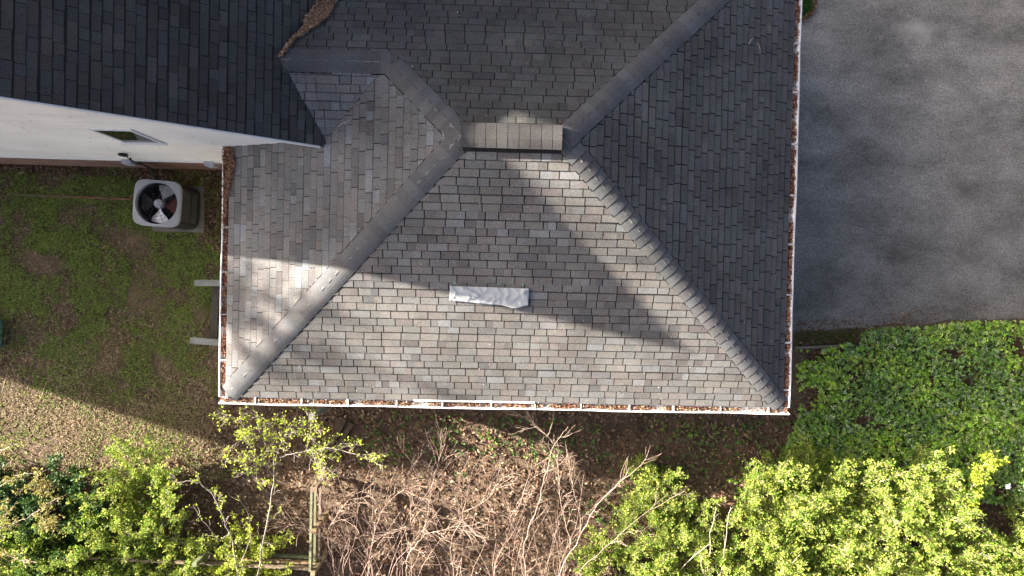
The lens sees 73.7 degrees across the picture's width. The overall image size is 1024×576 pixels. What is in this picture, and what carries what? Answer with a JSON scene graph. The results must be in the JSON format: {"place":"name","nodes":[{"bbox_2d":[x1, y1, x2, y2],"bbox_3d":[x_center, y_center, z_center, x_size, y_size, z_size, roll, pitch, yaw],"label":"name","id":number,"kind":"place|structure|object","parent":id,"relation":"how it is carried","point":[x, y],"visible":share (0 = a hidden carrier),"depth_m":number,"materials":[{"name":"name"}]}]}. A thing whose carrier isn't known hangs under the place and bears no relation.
{"place":"outdoors","nodes":[
{"label":"outdoors","id":0,"kind":"place"},
{"bbox_2d":[0,164,1023,575],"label":"ground","id":1,"kind":"structure","parent":0,"point":[50,262],"depth_m":14.50,"materials":[{"name":"green plant"}]},
{"bbox_2d":[0,318,2,345],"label":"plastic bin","id":2,"kind":"object","parent":1,"relation":"on","point":[1,328],"visible":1,"depth_m":14.20,"materials":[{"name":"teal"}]},
{"bbox_2d":[0,233,20,368],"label":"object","id":3,"kind":"object","parent":1,"relation":"on","point":[6,360],"visible":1,"depth_m":14.23,"materials":[{"name":"brown plant"}]},
{"bbox_2d":[0,454,39,562],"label":"evergreen shrub","id":4,"kind":"object","parent":1,"relation":"on","point":[2,475],"visible":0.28,"depth_m":13.66,"materials":[{"name":"green plant"}]},
{"bbox_2d":[0,511,64,575],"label":"shrub","id":5,"kind":"object","parent":1,"relation":"on","point":[3,563],"visible":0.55,"depth_m":13.51,"materials":[{"name":"green plant"}]},
{"bbox_2d":[0,439,66,567],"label":"budding tree","id":6,"kind":"object","parent":1,"relation":"on","point":[44,484],"visible":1,"depth_m":12.18,"materials":[{"name":"green plant"}]},
{"bbox_2d":[0,453,110,575],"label":"evergreen shrub","id":7,"kind":"object","parent":1,"relation":"on","point":[76,486],"visible":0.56,"depth_m":13.66,"materials":[{"name":"green plant"}]},
{"bbox_2d":[0,499,117,575],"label":"evergreen shrub","id":8,"kind":"object","parent":1,"relation":"on","point":[58,553],"visible":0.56,"depth_m":13.56,"materials":[{"name":"green plant"}]},
{"bbox_2d":[15,193,132,200],"bbox_3d":[-9.115,-1.893,14.216,2.384,0.060,0.046,2,91,-1],"label":"edging board","id":9,"kind":"object","parent":1,"relation":"on","point":[65,196],"visible":0.99,"depth_m":14.19,"materials":[{"name":"brown wood"}]},
{"bbox_2d":[32,499,161,575],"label":"shrub","id":10,"kind":"object","parent":1,"relation":"on","point":[98,536],"visible":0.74,"depth_m":13.48,"materials":[{"name":"green plant"}]},
{"bbox_2d":[0,164,221,250],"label":"foundation leaves","id":11,"kind":"object","parent":1,"relation":"on","point":[105,170],"visible":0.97,"depth_m":14.24,"materials":[{"name":"brown plant"}]},
{"bbox_2d":[0,166,228,480],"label":"lawn leaves","id":12,"kind":"object","parent":1,"relation":"on","point":[151,392],"visible":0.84,"depth_m":14.25,"materials":[{"name":"brown plant"}]},
{"bbox_2d":[0,165,229,480],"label":"grass","id":13,"kind":"structure","parent":1,"relation":"on","point":[44,239],"depth_m":14.26,"materials":[{"name":"green plant"}]},
{"bbox_2d":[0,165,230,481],"bbox_3d":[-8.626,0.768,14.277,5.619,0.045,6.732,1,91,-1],"label":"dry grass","id":14,"kind":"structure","parent":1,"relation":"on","point":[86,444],"depth_m":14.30,"materials":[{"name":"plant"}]},
{"bbox_2d":[66,429,182,546],"bbox_3d":[-7.400,3.920,13.665,2.182,1.457,2.236,31,90,-2],"label":"shrub","id":15,"kind":"object","parent":1,"relation":"on","point":[158,475],"visible":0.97,"depth_m":13.58,"materials":[{"name":"green plant"}]},
{"bbox_2d":[91,509,214,575],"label":"shrub","id":16,"kind":"object","parent":1,"relation":"on","point":[187,565],"visible":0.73,"depth_m":13.61,"materials":[{"name":"green plant"}]},
{"bbox_2d":[0,0,325,169],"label":"house","id":17,"kind":"structure","parent":1,"relation":"on","point":[179,84],"depth_m":9.55,"materials":[{"name":"grey"}]},
{"bbox_2d":[88,128,167,145],"bbox_3d":[-6.113,-2.399,10.855,0.743,1.125,0.051,1,91,-1],"label":"window","id":18,"kind":"structure","parent":17,"relation":"in","point":[126,137],"depth_m":10.90,"materials":[{"name":"white paint"}]},
{"bbox_2d":[153,186,205,232],"bbox_3d":[-6.954,-1.649,14.270,1.060,0.068,0.956,1,91,-1],"label":"concrete pad","id":19,"kind":"object","parent":1,"relation":"on","point":[200,228],"visible":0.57,"depth_m":14.25,"materials":[{"name":"grey concrete"}]},
{"bbox_2d":[133,179,200,229],"bbox_3d":[-6.929,-1.657,13.732,0.929,0.964,0.929,1,91,-1],"label":"air conditioner","id":20,"kind":"object","parent":19,"relation":"on","point":[167,204],"visible":1,"depth_m":13.43,"materials":[{"name":"grey paint"}]},
{"bbox_2d":[118,153,158,179],"bbox_3d":[-7.196,-2.247,13.194,0.364,1.760,0.430,1,91,-1],"label":"refrigerant line","id":21,"kind":"object","parent":20,"relation":"attached to","point":[130,159],"visible":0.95,"depth_m":13.22,"materials":[{"name":"black rubber"}]},
{"bbox_2d":[150,530,245,575],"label":"shrub","id":22,"kind":"object","parent":1,"relation":"on","point":[209,545],"visible":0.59,"depth_m":13.68,"materials":[{"name":"green plant"}]},
{"bbox_2d":[72,471,329,575],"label":"rail fence","id":23,"kind":"object","parent":1,"relation":"on","point":[310,562],"visible":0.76,"depth_m":13.74,"materials":[{"name":"brown wood"}]},
{"bbox_2d":[190,280,219,345],"bbox_3d":[-6.126,0.503,14.127,0.849,0.464,1.363,1,91,-1],"label":"timber frame","id":24,"kind":"object","parent":1,"relation":"on","point":[215,309],"visible":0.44,"depth_m":14.10,"materials":[{"name":"grey wood"}]},
{"bbox_2d":[165,472,254,575],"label":"sapling","id":25,"kind":"object","parent":1,"relation":"on","point":[223,517],"visible":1,"depth_m":12.69,"materials":[{"name":"green plant"}]},
{"bbox_2d":[207,509,294,575],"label":"shrub","id":26,"kind":"object","parent":1,"relation":"on","point":[267,550],"visible":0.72,"depth_m":13.79,"materials":[{"name":"green plant"}]},
{"bbox_2d":[208,405,388,575],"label":"sapling","id":27,"kind":"object","parent":1,"relation":"on","point":[276,437],"visible":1,"depth_m":12.09,"materials":[{"name":"green plant"}]},
{"bbox_2d":[309,406,329,419],"bbox_3d":[-3.881,2.474,13.814,0.120,1.270,0.120,1,91,-1],"label":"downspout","id":28,"kind":"object","parent":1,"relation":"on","point":[320,409],"visible":0.64,"depth_m":13.64,"materials":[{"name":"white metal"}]},
{"bbox_2d":[264,451,413,575],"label":"bare sapling","id":29,"kind":"object","parent":1,"relation":"on","point":[334,522],"visible":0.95,"depth_m":13.13,"materials":[{"name":"brown plant"}]},
{"bbox_2d":[311,445,431,575],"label":"bare sapling","id":30,"kind":"object","parent":1,"relation":"on","point":[369,525],"visible":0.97,"depth_m":13.19,"materials":[{"name":"brown plant"}]},
{"bbox_2d":[349,430,495,575],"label":"bare sapling","id":31,"kind":"object","parent":1,"relation":"on","point":[445,530],"visible":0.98,"depth_m":13.02,"materials":[{"name":"brown plant"}]},
{"bbox_2d":[373,452,518,575],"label":"bare sapling","id":32,"kind":"object","parent":1,"relation":"on","point":[451,564],"visible":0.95,"depth_m":13.20,"materials":[{"name":"brown plant"}]},
{"bbox_2d":[381,409,580,575],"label":"bare sapling","id":33,"kind":"object","parent":1,"relation":"on","point":[468,525],"visible":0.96,"depth_m":13.14,"materials":[{"name":"brown plant"}]},
{"bbox_2d":[420,410,581,575],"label":"bare sapling","id":34,"kind":"object","parent":1,"relation":"on","point":[535,425],"visible":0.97,"depth_m":12.73,"materials":[{"name":"brown plant"}]},
{"bbox_2d":[218,0,802,414],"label":"garage","id":35,"kind":"structure","parent":1,"relation":"on","point":[616,249],"depth_m":10.87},
{"bbox_2d":[220,148,229,397],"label":"gutter leaves","id":36,"kind":"object","parent":35,"relation":"on","point":[224,307],"visible":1,"depth_m":11.64,"materials":[{"name":"brown plant"}]},
{"bbox_2d":[221,146,235,229],"bbox_3d":[-4.800,-1.808,11.560,0.298,0.195,1.673,1,91,-1],"label":"leaf heap","id":37,"kind":"object","parent":35,"relation":"on","point":[229,167],"visible":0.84,"depth_m":11.56,"materials":[{"name":"brown plant"}]},
{"bbox_2d":[277,0,337,56],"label":"valley leaves","id":38,"kind":"object","parent":35,"relation":"on","point":[317,15],"visible":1,"depth_m":10.49,"materials":[{"name":"brown plant"}]},
{"bbox_2d":[450,286,528,307],"bbox_3d":[-0.364,0.148,10.874,1.263,0.151,0.336,1,91,-1],"label":"tarp patch","id":39,"kind":"object","parent":35,"relation":"on","point":[513,297],"visible":1,"depth_m":10.88,"materials":[{"name":"white plastic"}]},
{"bbox_2d":[220,397,788,413],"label":"gutter leaves","id":40,"kind":"object","parent":35,"relation":"on","point":[451,404],"visible":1,"depth_m":11.79,"materials":[{"name":"brown plant"}]},
{"bbox_2d":[230,12,783,400],"bbox_3d":[0.129,-2.119,10.804,9.387,1.775,8.234,1,91,-1],"label":"roof debris","id":41,"kind":"object","parent":35,"relation":"on","point":[517,317],"visible":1,"depth_m":11.27,"materials":[{"name":"brown plant"}]},
{"bbox_2d":[783,0,800,407],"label":"gutter leaves","id":42,"kind":"object","parent":35,"relation":"on","point":[792,191],"visible":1,"depth_m":11.87,"materials":[{"name":"brown plant"}]},
{"bbox_2d":[1,340,1023,575],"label":"leaf litter","id":43,"kind":"object","parent":1,"relation":"on","point":[544,412],"visible":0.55,"depth_m":14.52,"materials":[{"name":"brown plant"}]},
{"bbox_2d":[319,416,353,459],"bbox_3d":[-3.705,3.235,14.401,0.363,0.055,1.012,27,90,-2],"label":"board pile","id":44,"kind":"object","parent":43,"relation":"on","point":[339,427],"visible":0.75,"depth_m":14.38,"materials":[{"name":"brown wood"}]},
{"bbox_2d":[355,411,799,535],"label":"sprouts","id":45,"kind":"object","parent":1,"relation":"on","point":[557,448],"visible":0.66,"depth_m":14.54,"materials":[{"name":"green plant"}]},
{"bbox_2d":[498,433,690,575],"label":"bare sapling","id":46,"kind":"object","parent":1,"relation":"on","point":[570,541],"visible":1,"depth_m":13.06,"materials":[{"name":"brown plant"}]},
{"bbox_2d":[563,513,662,575],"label":"shrub","id":47,"kind":"object","parent":1,"relation":"on","point":[596,567],"visible":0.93,"depth_m":14.07,"materials":[{"name":"green plant"}]},
{"bbox_2d":[611,453,697,540],"bbox_3d":[3.002,4.302,14.153,1.780,1.023,1.820,1,91,-1],"label":"shrub","id":48,"kind":"object","parent":1,"relation":"on","point":[648,481],"visible":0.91,"depth_m":14.09,"materials":[{"name":"green plant"}]},
{"bbox_2d":[631,487,751,575],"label":"shrub","id":49,"kind":"object","parent":1,"relation":"on","point":[667,562],"visible":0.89,"depth_m":13.98,"materials":[{"name":"green plant"}]},
{"bbox_2d":[678,506,799,573],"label":"dry stalks","id":50,"kind":"object","parent":1,"relation":"on","point":[710,548],"visible":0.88,"depth_m":13.60,"materials":[{"name":"brown plant"}]},
{"bbox_2d":[709,516,818,575],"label":"shrub","id":51,"kind":"object","parent":1,"relation":"on","point":[752,549],"visible":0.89,"depth_m":13.90,"materials":[{"name":"green plant"}]},
{"bbox_2d":[725,450,829,553],"bbox_3d":[5.394,4.244,13.925,2.126,1.597,2.043,1,91,-1],"label":"shrub","id":52,"kind":"object","parent":1,"relation":"on","point":[770,481],"visible":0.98,"depth_m":13.81,"materials":[{"name":"green plant"}]},
{"bbox_2d":[760,430,848,519],"bbox_3d":[6.067,3.903,14.243,1.690,0.984,1.825,-14,91,-1],"label":"shrub","id":53,"kind":"object","parent":1,"relation":"on","point":[804,447],"visible":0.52,"depth_m":14.15,"materials":[{"name":"green plant"}]},
{"bbox_2d":[761,498,862,575],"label":"shrub","id":54,"kind":"object","parent":1,"relation":"on","point":[781,556],"visible":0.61,"depth_m":13.86,"materials":[{"name":"green plant"}]},
{"bbox_2d":[795,344,847,348],"bbox_3d":[6.636,1.258,14.645,1.112,0.100,0.050,-2,91,-1],"label":"edging timber","id":55,"kind":"object","parent":1,"relation":"on","point":[811,347],"visible":0.86,"depth_m":14.60,"materials":[{"name":"brown wood"}]},
{"bbox_2d":[793,328,858,350],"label":"verge grass","id":56,"kind":"structure","parent":1,"relation":"on","point":[825,338],"depth_m":14.67,"materials":[{"name":"green plant"}]},
{"bbox_2d":[803,504,924,575],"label":"shrub","id":57,"kind":"object","parent":1,"relation":"on","point":[862,560],"visible":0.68,"depth_m":13.91,"materials":[{"name":"green plant"}]},
{"bbox_2d":[796,444,934,564],"bbox_3d":[7.042,4.335,13.925,2.638,1.680,2.396,1,91,-1],"label":"shrub","id":58,"kind":"object","parent":1,"relation":"on","point":[872,487],"visible":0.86,"depth_m":13.78,"materials":[{"name":"green plant"}]},
{"bbox_2d":[859,532,941,575],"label":"shrub","id":59,"kind":"object","parent":1,"relation":"on","point":[913,553],"visible":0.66,"depth_m":14.00,"materials":[{"name":"green plant"}]},
{"bbox_2d":[780,320,1023,508],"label":"ground cover","id":60,"kind":"object","parent":1,"relation":"on","point":[958,391],"visible":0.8,"depth_m":14.53,"materials":[{"name":"green plant"}]},
{"bbox_2d":[886,444,996,556],"bbox_3d":[8.372,4.233,13.896,1.843,1.795,2.128,-30,92,-1],"label":"shrub","id":61,"kind":"object","parent":1,"relation":"on","point":[925,486],"visible":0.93,"depth_m":13.59,"materials":[{"name":"green plant"}]},
{"bbox_2d":[878,499,1023,575],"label":"shrub","id":62,"kind":"object","parent":1,"relation":"on","point":[927,562],"visible":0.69,"depth_m":13.92,"materials":[{"name":"green plant"}]},
{"bbox_2d":[944,448,1010,553],"bbox_3d":[9.257,4.459,13.914,0.942,1.829,2.798,-4,91,-1],"label":"sapling","id":63,"kind":"object","parent":1,"relation":"on","point":[976,477],"visible":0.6,"depth_m":13.35,"materials":[{"name":"green plant"}]},
{"bbox_2d":[949,540,1023,575],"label":"shrub","id":64,"kind":"object","parent":1,"relation":"on","point":[1012,565],"visible":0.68,"depth_m":14.05,"materials":[{"name":"green plant"}]},
{"bbox_2d":[976,495,1023,575],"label":"shrub","id":65,"kind":"object","parent":1,"relation":"on","point":[1018,528],"visible":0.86,"depth_m":14.14,"materials":[{"name":"green plant"}]},
{"bbox_2d":[995,480,1011,489],"bbox_3d":[10.381,4.148,14.537,0.136,0.601,0.143,1,91,-1],"label":"flower","id":66,"kind":"object","parent":1,"relation":"on","point":[1008,486],"visible":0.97,"depth_m":14.27,"materials":[{"name":"white plant"}]},
{"bbox_2d":[792,0,1023,331],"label":"driveway","id":67,"kind":"structure","parent":0,"point":[938,236],"depth_m":14.67,"materials":[{"name":"grey asphalt"}]},
{"bbox_2d":[801,6,1023,325],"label":"stray leaves","id":68,"kind":"object","parent":67,"relation":"on","point":[906,183],"visible":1,"depth_m":14.68,"materials":[{"name":"brown plant"}]},
{"label":"planting bed ground","id":69,"kind":"structure","parent":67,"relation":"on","visible":0},
{"bbox_2d":[802,0,813,17],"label":"bed grass","id":70,"kind":"structure","parent":69,"relation":"on","point":[804,7],"depth_m":14.52,"materials":[{"name":"green plant"}]},
{"bbox_2d":[802,0,817,21],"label":"bed leaves","id":71,"kind":"object","parent":69,"relation":"on","point":[815,2],"visible":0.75,"depth_m":14.53,"materials":[{"name":"brown plant"}]}
]}

